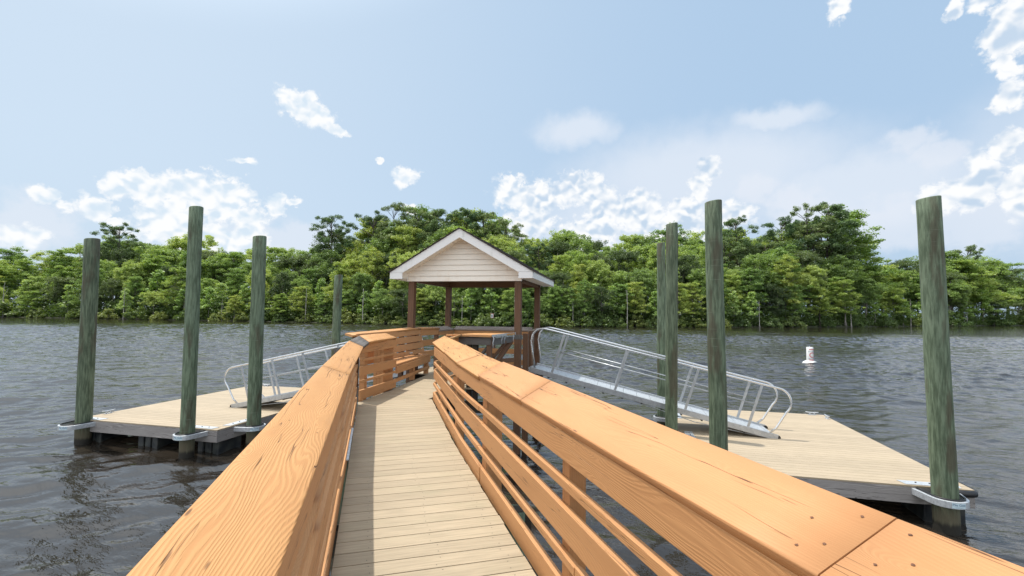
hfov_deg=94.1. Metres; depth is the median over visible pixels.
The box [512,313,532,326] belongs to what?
shrub
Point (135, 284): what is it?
cypress tree
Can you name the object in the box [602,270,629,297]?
broadleaf tree
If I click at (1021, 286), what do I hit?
broadleaf tree
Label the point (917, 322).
shrub
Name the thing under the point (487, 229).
pine tree
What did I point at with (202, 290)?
young tree
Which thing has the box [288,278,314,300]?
broadleaf tree
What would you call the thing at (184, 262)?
cypress tree
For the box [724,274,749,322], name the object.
cypress tree
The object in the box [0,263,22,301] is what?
cypress tree
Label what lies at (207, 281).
broadleaf tree
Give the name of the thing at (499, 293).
cypress tree
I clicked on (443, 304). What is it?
young tree
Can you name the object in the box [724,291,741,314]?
young tree
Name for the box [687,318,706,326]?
shrub
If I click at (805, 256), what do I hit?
tree
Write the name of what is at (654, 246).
broadleaf tree
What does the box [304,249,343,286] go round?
broadleaf tree
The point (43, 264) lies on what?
broadleaf tree
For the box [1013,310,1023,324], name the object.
shrub
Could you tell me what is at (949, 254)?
broadleaf tree
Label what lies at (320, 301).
cypress tree
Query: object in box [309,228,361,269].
willow tree
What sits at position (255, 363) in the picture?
piling
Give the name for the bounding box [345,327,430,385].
bench
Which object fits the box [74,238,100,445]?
piling
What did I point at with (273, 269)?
broadleaf tree
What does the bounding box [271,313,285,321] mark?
shrub
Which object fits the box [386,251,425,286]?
broadleaf tree
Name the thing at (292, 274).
broadleaf tree
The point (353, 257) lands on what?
broadleaf tree
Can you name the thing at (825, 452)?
floating dock
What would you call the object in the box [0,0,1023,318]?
sky
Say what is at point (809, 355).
buoy
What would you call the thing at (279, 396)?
gangway
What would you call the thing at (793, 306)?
cypress tree
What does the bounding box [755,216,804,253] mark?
pine tree
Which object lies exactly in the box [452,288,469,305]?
cypress tree
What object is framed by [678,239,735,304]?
broadleaf tree
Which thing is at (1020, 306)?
willow tree
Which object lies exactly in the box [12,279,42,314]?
young tree
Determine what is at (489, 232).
broadleaf tree
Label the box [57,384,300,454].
floating dock
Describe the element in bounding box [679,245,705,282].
broadleaf tree
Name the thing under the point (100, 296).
willow tree
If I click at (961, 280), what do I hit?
broadleaf tree
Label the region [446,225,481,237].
cypress tree
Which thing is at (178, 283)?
cypress tree
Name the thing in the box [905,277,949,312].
cypress tree
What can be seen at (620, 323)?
shrub
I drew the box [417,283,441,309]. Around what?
willow tree
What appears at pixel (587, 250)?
broadleaf tree
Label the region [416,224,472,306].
broadleaf tree
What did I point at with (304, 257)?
willow tree
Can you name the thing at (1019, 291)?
broadleaf tree
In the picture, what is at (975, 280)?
tree
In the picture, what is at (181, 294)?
young tree
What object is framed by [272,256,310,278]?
willow tree
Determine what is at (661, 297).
piling
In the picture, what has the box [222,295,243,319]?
cypress tree
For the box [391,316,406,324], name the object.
shrub
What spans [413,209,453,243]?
pine tree
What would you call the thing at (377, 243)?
broadleaf tree
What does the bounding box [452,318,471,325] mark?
shrub
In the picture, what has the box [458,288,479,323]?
young tree
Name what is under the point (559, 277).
willow tree
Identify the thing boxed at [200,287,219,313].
young tree
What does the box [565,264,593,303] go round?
cypress tree
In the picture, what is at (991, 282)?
broadleaf tree
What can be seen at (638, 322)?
shrub
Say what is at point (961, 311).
young tree
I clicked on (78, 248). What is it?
broadleaf tree
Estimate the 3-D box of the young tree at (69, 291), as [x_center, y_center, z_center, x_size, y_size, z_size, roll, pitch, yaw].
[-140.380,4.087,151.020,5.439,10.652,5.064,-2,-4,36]
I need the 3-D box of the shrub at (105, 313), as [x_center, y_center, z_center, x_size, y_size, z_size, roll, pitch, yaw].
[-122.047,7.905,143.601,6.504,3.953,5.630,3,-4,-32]
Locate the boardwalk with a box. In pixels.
[329,366,542,575]
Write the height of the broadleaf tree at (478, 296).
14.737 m
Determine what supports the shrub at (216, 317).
on the terrain
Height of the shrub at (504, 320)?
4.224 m
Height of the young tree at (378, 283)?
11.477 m
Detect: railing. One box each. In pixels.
[126,333,396,575]
[417,326,537,369]
[432,334,1023,575]
[446,332,515,402]
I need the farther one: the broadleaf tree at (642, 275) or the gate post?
the broadleaf tree at (642, 275)
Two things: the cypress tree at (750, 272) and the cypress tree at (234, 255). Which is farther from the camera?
the cypress tree at (234, 255)
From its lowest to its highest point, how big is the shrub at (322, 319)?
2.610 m
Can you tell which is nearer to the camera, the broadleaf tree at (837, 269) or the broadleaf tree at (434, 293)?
the broadleaf tree at (434, 293)
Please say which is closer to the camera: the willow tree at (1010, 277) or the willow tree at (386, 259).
the willow tree at (386, 259)
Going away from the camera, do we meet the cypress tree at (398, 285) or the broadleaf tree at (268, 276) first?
the cypress tree at (398, 285)
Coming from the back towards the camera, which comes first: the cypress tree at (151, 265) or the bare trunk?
the cypress tree at (151, 265)
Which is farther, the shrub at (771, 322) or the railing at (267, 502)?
the shrub at (771, 322)
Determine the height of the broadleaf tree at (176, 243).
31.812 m
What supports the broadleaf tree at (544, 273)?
on the terrain
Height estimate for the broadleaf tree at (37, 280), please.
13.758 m
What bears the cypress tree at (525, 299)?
on the terrain
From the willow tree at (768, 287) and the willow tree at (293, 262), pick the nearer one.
the willow tree at (768, 287)
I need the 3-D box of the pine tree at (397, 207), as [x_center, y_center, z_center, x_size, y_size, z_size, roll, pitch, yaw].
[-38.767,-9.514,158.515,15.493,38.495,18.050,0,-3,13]
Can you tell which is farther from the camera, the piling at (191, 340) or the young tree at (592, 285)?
the young tree at (592, 285)
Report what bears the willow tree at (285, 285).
on the terrain
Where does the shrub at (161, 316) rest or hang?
on the terrain
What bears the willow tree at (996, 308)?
on the terrain
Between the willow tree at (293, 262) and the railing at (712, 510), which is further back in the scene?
the willow tree at (293, 262)
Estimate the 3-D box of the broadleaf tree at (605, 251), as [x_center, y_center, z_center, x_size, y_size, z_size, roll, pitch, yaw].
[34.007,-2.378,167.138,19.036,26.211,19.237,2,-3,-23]
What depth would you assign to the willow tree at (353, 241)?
182.47 m
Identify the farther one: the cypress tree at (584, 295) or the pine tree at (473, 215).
the pine tree at (473, 215)
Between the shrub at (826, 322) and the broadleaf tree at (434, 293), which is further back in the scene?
the shrub at (826, 322)
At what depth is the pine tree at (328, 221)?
164.78 m
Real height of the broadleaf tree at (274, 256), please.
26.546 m
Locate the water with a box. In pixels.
[0,317,1023,575]
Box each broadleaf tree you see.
[0,259,16,281]
[0,286,12,303]
[11,250,79,284]
[11,276,51,310]
[41,243,82,275]
[66,261,82,286]
[99,259,126,303]
[100,235,151,262]
[106,261,151,295]
[118,255,163,287]
[132,244,186,279]
[137,244,177,261]
[137,291,167,314]
[165,234,223,267]
[201,256,238,285]
[201,278,224,296]
[205,254,241,279]
[236,250,268,275]
[239,259,272,286]
[239,268,278,299]
[247,246,293,272]
[267,263,291,283]
[271,247,307,274]
[276,269,298,296]
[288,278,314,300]
[294,247,328,274]
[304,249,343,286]
[338,220,396,260]
[340,252,363,284]
[342,271,375,306]
[355,243,389,277]
[362,225,423,293]
[370,288,399,314]
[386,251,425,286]
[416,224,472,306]
[419,285,445,313]
[445,208,494,228]
[458,288,489,303]
[473,227,493,235]
[482,234,529,260]
[504,245,531,265]
[518,237,549,269]
[527,240,554,272]
[530,268,556,297]
[537,229,577,259]
[540,296,552,311]
[559,233,610,269]
[559,250,591,280]
[582,247,602,282]
[582,259,620,297]
[598,245,628,282]
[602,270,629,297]
[613,234,644,268]
[622,260,644,281]
[623,267,656,318]
[624,235,656,283]
[627,244,655,296]
[644,241,691,272]
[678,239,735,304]
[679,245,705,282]
[685,228,763,267]
[685,238,704,247]
[686,268,705,323]
[689,256,728,281]
[723,267,752,316]
[729,236,767,263]
[731,253,788,319]
[760,231,798,260]
[767,240,821,272]
[793,264,827,324]
[816,255,860,320]
[843,278,889,319]
[854,265,895,295]
[876,288,904,309]
[880,264,912,314]
[887,270,919,298]
[904,250,984,280]
[912,265,978,289]
[947,256,1018,313]
[947,283,970,316]
[968,279,1022,316]
[992,282,1023,308]
[996,287,1023,308]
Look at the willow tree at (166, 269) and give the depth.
158.15 m
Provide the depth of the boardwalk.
3.52 m
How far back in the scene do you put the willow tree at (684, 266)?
144.14 m
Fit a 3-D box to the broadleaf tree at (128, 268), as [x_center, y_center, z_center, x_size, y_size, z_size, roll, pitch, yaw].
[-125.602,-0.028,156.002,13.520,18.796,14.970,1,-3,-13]
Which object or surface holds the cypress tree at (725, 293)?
on the terrain
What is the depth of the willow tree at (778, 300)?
144.25 m
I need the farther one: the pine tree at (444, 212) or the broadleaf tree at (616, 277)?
the pine tree at (444, 212)
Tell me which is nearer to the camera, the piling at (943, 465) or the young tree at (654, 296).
the piling at (943, 465)
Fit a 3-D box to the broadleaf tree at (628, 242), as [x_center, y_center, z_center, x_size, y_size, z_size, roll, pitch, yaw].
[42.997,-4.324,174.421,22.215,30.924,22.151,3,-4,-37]
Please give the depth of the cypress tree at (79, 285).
151.12 m
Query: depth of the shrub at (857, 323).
161.22 m
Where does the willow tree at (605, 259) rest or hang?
on the terrain
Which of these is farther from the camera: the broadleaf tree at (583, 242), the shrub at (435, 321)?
the broadleaf tree at (583, 242)
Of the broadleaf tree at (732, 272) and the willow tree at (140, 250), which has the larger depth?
the willow tree at (140, 250)
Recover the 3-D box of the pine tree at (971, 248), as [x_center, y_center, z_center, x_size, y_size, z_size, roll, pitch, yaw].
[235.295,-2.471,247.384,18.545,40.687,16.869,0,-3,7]
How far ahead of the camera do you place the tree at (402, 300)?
120.83 m
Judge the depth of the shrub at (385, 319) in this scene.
121.36 m
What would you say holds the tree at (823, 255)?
on the terrain
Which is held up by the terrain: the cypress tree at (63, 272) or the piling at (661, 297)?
the cypress tree at (63, 272)
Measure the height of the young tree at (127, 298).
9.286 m
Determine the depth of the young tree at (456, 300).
119.62 m
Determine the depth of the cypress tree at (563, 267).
134.09 m
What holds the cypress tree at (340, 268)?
on the terrain
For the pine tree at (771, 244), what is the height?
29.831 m
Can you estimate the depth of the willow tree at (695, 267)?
150.02 m
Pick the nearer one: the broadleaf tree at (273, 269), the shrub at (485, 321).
the shrub at (485, 321)
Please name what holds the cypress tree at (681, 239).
on the terrain
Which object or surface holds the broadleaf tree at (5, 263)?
on the terrain
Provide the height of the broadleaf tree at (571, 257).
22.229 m
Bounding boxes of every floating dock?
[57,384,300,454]
[653,410,977,524]
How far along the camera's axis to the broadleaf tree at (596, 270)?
135.13 m
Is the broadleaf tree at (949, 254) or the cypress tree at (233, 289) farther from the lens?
the broadleaf tree at (949, 254)
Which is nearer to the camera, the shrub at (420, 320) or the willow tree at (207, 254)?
the shrub at (420, 320)
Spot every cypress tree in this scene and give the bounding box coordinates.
[0,246,38,286]
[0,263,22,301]
[3,257,42,297]
[16,291,50,309]
[26,249,79,293]
[38,265,77,298]
[69,266,109,303]
[118,276,148,308]
[127,255,173,297]
[156,267,185,305]
[166,251,208,289]
[208,251,249,294]
[220,268,248,299]
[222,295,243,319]
[244,289,271,309]
[249,281,273,305]
[265,293,293,318]
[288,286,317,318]
[296,268,322,300]
[314,294,332,317]
[321,262,357,302]
[330,259,361,296]
[339,218,391,284]
[341,291,356,312]
[352,246,390,295]
[387,279,407,306]
[388,224,425,290]
[398,204,442,244]
[406,288,433,314]
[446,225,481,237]
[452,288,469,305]
[482,210,513,236]
[492,288,514,303]
[497,290,514,316]
[501,260,533,303]
[513,290,533,323]
[542,284,570,324]
[545,254,575,293]
[559,288,583,316]
[565,249,595,300]
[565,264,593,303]
[574,279,595,322]
[608,283,637,318]
[620,282,651,326]
[645,250,680,303]
[649,221,696,253]
[678,282,694,317]
[680,282,706,317]
[704,283,735,311]
[723,263,738,302]
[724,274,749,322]
[737,266,777,308]
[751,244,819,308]
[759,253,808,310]
[783,282,808,315]
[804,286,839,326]
[806,203,906,288]
[822,276,856,310]
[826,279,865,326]
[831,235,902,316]
[842,265,882,310]
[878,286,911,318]
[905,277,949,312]
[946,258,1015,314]
[995,262,1023,315]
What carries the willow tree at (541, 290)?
on the terrain
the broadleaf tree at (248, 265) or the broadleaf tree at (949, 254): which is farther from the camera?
the broadleaf tree at (949, 254)
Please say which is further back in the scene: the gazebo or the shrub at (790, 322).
the shrub at (790, 322)
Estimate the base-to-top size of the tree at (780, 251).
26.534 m
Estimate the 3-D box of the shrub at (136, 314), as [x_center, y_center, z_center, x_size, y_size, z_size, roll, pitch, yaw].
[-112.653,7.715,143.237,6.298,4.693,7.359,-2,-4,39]
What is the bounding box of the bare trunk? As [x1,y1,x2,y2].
[625,290,627,326]
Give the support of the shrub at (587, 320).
on the terrain
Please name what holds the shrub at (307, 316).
on the terrain
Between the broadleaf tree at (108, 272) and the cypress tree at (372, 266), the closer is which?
the cypress tree at (372, 266)
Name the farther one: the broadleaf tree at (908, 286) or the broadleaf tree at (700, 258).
the broadleaf tree at (908, 286)
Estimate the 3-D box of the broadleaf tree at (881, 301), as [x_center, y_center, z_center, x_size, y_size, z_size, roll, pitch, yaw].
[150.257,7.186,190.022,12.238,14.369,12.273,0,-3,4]
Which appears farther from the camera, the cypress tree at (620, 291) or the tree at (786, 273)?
the tree at (786, 273)
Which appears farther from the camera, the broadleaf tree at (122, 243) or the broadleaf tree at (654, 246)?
the broadleaf tree at (122, 243)
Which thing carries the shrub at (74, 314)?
on the terrain
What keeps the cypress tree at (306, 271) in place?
on the terrain
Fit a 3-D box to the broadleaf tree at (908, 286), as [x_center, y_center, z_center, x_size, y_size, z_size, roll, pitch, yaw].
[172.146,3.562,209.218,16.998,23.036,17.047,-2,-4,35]
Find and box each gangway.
[224,336,422,407]
[529,327,791,438]
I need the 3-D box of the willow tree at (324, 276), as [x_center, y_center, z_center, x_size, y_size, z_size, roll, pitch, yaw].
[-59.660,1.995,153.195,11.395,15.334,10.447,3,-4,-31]
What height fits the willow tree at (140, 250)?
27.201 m
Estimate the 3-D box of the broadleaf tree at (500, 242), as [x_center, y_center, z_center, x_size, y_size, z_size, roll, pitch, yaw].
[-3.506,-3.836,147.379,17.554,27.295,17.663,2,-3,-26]
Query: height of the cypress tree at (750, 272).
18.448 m
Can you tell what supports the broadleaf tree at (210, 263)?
on the terrain
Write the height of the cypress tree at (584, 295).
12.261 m
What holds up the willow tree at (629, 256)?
on the terrain
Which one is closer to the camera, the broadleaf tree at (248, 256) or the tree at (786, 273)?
the tree at (786, 273)
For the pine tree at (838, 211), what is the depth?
184.57 m
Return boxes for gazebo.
[388,227,553,453]
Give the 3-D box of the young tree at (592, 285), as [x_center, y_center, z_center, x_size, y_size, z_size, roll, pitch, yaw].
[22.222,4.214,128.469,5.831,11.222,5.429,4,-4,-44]
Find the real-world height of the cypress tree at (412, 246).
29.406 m
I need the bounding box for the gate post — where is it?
[522,333,528,443]
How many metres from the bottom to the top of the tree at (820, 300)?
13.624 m
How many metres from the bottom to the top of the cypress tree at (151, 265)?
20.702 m
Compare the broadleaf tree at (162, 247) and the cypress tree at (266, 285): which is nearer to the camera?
the cypress tree at (266, 285)
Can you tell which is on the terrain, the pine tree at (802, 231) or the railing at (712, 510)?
the pine tree at (802, 231)
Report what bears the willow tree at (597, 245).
on the terrain
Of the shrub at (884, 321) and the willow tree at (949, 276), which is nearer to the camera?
the shrub at (884, 321)
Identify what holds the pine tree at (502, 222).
on the terrain
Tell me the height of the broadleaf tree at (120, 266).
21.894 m
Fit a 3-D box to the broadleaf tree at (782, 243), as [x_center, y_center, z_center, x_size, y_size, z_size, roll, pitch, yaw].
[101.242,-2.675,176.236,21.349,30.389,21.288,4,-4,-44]
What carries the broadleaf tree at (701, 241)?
on the terrain
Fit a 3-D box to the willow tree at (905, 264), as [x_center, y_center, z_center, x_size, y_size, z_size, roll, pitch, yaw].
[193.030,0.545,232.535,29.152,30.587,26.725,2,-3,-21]
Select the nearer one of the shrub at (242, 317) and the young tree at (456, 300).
the young tree at (456, 300)
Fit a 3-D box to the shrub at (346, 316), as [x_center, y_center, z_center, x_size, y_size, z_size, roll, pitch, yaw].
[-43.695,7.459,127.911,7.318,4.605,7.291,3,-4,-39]
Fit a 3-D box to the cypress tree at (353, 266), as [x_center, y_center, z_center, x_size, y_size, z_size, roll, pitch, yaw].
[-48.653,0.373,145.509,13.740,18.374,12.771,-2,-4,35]
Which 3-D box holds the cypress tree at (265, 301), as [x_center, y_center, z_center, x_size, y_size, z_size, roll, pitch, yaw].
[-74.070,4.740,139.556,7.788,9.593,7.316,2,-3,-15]
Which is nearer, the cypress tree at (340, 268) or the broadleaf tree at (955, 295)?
the cypress tree at (340, 268)
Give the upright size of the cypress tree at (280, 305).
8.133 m
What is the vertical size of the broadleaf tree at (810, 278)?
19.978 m
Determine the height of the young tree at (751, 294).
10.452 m
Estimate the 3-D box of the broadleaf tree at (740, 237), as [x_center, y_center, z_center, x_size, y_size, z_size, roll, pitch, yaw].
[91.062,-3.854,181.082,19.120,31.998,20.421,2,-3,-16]
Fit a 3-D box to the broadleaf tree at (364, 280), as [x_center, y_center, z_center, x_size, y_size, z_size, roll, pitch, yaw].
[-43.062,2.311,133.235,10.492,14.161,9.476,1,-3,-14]
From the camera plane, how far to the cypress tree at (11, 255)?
192.78 m
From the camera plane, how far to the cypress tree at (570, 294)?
119.94 m
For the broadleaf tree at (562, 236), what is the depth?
167.77 m
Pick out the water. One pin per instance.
(114, 505)
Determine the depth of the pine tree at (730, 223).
170.29 m
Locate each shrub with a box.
[0,300,26,316]
[25,307,46,317]
[65,308,79,318]
[97,308,118,318]
[121,306,149,319]
[149,311,168,319]
[173,308,203,319]
[208,310,229,320]
[233,312,248,320]
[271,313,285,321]
[294,310,314,321]
[314,315,332,322]
[341,308,361,322]
[354,313,372,323]
[371,312,396,323]
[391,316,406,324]
[415,312,430,324]
[428,310,455,325]
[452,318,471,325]
[472,313,494,325]
[493,311,513,326]
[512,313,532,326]
[530,313,553,325]
[554,313,574,326]
[567,311,596,326]
[592,313,614,326]
[612,318,626,326]
[628,315,648,326]
[643,315,656,327]
[678,316,687,327]
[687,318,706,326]
[705,319,731,327]
[733,316,751,326]
[762,318,783,327]
[781,315,807,327]
[817,317,835,326]
[849,319,863,326]
[875,315,897,326]
[899,313,921,326]
[949,314,975,325]
[977,314,1015,325]
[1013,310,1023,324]
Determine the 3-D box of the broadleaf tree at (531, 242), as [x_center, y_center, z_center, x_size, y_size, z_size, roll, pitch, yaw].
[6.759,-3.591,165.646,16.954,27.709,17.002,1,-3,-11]
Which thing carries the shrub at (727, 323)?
on the terrain
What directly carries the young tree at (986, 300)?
on the terrain
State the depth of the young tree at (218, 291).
144.90 m
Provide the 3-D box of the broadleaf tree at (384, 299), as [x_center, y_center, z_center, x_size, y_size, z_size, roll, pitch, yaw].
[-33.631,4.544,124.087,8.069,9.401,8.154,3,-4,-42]
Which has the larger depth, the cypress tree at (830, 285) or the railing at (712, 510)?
the cypress tree at (830, 285)
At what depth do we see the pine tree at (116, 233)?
175.46 m
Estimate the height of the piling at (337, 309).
6.028 m
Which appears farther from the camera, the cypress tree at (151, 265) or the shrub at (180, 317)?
the cypress tree at (151, 265)
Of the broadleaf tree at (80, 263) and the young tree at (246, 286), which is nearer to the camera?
the young tree at (246, 286)
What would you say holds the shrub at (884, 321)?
on the terrain
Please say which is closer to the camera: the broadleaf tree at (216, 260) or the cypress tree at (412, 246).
the cypress tree at (412, 246)
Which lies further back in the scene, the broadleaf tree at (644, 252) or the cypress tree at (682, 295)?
the broadleaf tree at (644, 252)
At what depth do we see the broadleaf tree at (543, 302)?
118.37 m
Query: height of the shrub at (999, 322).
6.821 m
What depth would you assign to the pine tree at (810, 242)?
175.30 m
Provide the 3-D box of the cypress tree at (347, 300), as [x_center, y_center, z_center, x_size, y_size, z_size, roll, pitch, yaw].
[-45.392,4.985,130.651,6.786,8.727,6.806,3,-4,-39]
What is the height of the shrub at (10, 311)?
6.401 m
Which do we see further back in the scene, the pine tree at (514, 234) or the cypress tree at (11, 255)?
the cypress tree at (11, 255)
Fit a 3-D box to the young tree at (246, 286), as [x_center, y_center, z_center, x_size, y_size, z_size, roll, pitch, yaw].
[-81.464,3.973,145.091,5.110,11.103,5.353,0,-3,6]
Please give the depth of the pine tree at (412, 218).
156.15 m
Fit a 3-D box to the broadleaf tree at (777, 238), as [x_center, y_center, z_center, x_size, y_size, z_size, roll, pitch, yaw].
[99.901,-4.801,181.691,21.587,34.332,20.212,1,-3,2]
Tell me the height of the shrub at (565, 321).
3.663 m
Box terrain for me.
[4,308,1023,326]
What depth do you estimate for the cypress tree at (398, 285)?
129.70 m
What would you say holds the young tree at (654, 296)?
on the terrain
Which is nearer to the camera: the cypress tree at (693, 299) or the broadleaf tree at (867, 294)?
the cypress tree at (693, 299)
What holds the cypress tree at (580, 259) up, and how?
on the terrain
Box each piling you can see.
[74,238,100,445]
[179,206,203,458]
[246,235,266,446]
[331,275,342,356]
[657,242,665,425]
[665,222,677,430]
[705,199,727,450]
[916,195,961,535]
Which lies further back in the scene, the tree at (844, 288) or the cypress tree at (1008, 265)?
the cypress tree at (1008, 265)
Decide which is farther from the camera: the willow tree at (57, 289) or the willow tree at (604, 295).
the willow tree at (57, 289)
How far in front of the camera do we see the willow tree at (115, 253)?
169.72 m
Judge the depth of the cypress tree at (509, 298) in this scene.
118.50 m
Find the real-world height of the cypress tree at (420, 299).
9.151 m
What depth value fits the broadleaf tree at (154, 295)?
145.40 m
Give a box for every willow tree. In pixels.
[39,276,80,314]
[78,291,114,309]
[81,247,143,305]
[98,277,128,304]
[120,243,160,270]
[155,265,185,299]
[202,250,235,285]
[267,272,295,303]
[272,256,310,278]
[296,252,322,287]
[308,273,333,302]
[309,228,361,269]
[335,235,364,265]
[359,252,397,294]
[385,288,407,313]
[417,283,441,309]
[480,288,504,306]
[506,250,529,289]
[525,288,544,304]
[539,239,578,270]
[544,271,575,308]
[576,240,609,250]
[587,252,614,283]
[588,286,616,314]
[606,249,645,279]
[678,254,698,291]
[680,264,705,301]
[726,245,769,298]
[758,283,779,312]
[767,288,792,315]
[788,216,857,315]
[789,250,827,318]
[884,259,919,300]
[946,271,971,316]
[975,268,1023,305]
[984,305,1009,318]
[1005,303,1023,318]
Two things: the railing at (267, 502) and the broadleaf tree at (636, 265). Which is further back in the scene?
the broadleaf tree at (636, 265)
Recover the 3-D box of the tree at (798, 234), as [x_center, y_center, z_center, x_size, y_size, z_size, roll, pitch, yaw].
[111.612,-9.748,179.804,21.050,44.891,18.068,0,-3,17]
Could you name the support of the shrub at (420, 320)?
on the terrain
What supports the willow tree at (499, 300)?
on the terrain
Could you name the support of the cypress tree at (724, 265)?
on the terrain
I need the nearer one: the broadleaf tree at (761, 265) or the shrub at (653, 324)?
the shrub at (653, 324)
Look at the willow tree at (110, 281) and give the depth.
150.48 m
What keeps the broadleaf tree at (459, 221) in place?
on the terrain
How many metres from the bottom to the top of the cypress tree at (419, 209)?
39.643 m
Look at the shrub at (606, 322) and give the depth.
119.03 m
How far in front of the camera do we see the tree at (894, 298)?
184.71 m
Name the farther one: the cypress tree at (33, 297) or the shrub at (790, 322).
the cypress tree at (33, 297)
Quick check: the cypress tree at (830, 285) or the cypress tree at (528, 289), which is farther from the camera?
the cypress tree at (830, 285)
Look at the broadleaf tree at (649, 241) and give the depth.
168.33 m
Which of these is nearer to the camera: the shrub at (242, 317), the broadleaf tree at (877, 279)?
the shrub at (242, 317)
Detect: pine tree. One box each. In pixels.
[89,222,143,297]
[309,214,353,262]
[346,210,390,271]
[373,202,415,244]
[392,207,443,243]
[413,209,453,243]
[414,235,438,250]
[424,209,467,233]
[442,207,490,236]
[461,212,507,243]
[490,218,528,249]
[501,228,528,242]
[524,243,553,271]
[722,215,761,266]
[723,236,746,316]
[748,239,779,303]
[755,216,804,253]
[773,218,834,246]
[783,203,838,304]
[800,233,841,264]
[808,201,861,290]
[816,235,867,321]
[948,244,989,308]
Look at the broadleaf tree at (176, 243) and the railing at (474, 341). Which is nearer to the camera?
the railing at (474, 341)
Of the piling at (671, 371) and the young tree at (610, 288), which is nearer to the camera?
the piling at (671, 371)
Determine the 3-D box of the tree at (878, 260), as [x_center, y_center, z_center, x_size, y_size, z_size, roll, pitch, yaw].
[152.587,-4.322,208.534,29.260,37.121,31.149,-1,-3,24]
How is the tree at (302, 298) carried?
on the terrain
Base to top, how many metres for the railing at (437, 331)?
1.345 m
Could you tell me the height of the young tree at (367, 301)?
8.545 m
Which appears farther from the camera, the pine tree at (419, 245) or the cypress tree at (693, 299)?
the pine tree at (419, 245)
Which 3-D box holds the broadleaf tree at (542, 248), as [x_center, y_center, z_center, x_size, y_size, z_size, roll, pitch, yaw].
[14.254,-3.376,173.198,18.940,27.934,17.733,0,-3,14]
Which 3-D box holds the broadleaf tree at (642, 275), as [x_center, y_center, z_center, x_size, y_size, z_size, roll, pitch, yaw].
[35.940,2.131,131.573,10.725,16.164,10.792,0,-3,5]
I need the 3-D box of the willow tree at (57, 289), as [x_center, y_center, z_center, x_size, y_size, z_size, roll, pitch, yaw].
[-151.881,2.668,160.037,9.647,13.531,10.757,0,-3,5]
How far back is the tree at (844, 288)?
159.67 m
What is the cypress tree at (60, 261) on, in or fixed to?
on the terrain
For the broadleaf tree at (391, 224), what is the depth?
175.35 m
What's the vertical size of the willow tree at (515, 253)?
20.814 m
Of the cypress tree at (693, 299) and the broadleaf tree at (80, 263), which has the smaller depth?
the cypress tree at (693, 299)
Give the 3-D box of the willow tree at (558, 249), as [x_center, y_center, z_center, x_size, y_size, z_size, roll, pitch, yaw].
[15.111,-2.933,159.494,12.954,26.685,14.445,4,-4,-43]
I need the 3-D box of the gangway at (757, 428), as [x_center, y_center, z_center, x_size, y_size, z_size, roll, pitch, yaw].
[3.110,2.035,10.794,5.551,2.207,0.980,0,-3,13]
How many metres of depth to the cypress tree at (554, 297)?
119.47 m
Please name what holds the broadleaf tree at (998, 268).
on the terrain
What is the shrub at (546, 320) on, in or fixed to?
on the terrain
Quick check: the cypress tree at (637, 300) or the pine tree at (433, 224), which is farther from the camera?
the pine tree at (433, 224)
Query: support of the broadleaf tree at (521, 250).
on the terrain
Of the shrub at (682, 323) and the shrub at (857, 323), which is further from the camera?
the shrub at (857, 323)
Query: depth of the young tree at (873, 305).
172.95 m
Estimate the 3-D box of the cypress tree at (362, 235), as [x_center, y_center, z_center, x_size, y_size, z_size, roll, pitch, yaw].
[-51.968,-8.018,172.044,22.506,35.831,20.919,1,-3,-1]
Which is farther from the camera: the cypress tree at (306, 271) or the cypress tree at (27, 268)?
the cypress tree at (27, 268)
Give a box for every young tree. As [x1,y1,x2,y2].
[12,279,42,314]
[58,284,78,312]
[115,289,133,318]
[139,270,171,306]
[173,289,184,310]
[200,282,207,304]
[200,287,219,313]
[209,282,228,307]
[239,283,250,306]
[309,278,328,306]
[357,291,374,313]
[370,280,386,308]
[437,287,452,310]
[443,288,467,311]
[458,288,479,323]
[480,288,500,311]
[586,283,603,309]
[604,285,616,310]
[645,291,656,326]
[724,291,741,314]
[741,291,761,324]
[863,293,888,323]
[895,301,915,325]
[912,292,921,314]
[954,297,975,320]
[969,288,1001,324]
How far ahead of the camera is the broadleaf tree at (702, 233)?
183.14 m
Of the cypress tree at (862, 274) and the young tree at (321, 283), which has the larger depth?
the cypress tree at (862, 274)
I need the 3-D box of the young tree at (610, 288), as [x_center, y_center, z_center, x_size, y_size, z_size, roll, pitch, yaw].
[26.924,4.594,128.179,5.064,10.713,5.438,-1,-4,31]
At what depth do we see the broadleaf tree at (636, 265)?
159.94 m
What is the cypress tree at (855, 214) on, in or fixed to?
on the terrain
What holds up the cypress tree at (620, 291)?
on the terrain
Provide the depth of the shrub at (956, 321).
208.28 m
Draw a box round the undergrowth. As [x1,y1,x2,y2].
[1,274,1023,326]
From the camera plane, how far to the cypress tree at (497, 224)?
174.01 m
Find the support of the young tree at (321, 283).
on the terrain
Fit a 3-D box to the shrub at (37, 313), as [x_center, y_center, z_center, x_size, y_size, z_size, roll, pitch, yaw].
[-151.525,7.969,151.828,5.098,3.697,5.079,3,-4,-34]
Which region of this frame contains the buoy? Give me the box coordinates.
[802,346,815,362]
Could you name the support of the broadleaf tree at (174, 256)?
on the terrain
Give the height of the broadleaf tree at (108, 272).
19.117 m
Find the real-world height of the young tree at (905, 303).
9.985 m
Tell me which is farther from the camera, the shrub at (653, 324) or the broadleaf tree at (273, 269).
the broadleaf tree at (273, 269)
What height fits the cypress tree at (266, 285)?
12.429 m
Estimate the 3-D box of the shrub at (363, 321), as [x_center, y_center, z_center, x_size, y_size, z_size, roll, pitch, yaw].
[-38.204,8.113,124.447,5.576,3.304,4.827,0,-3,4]
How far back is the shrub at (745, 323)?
136.60 m

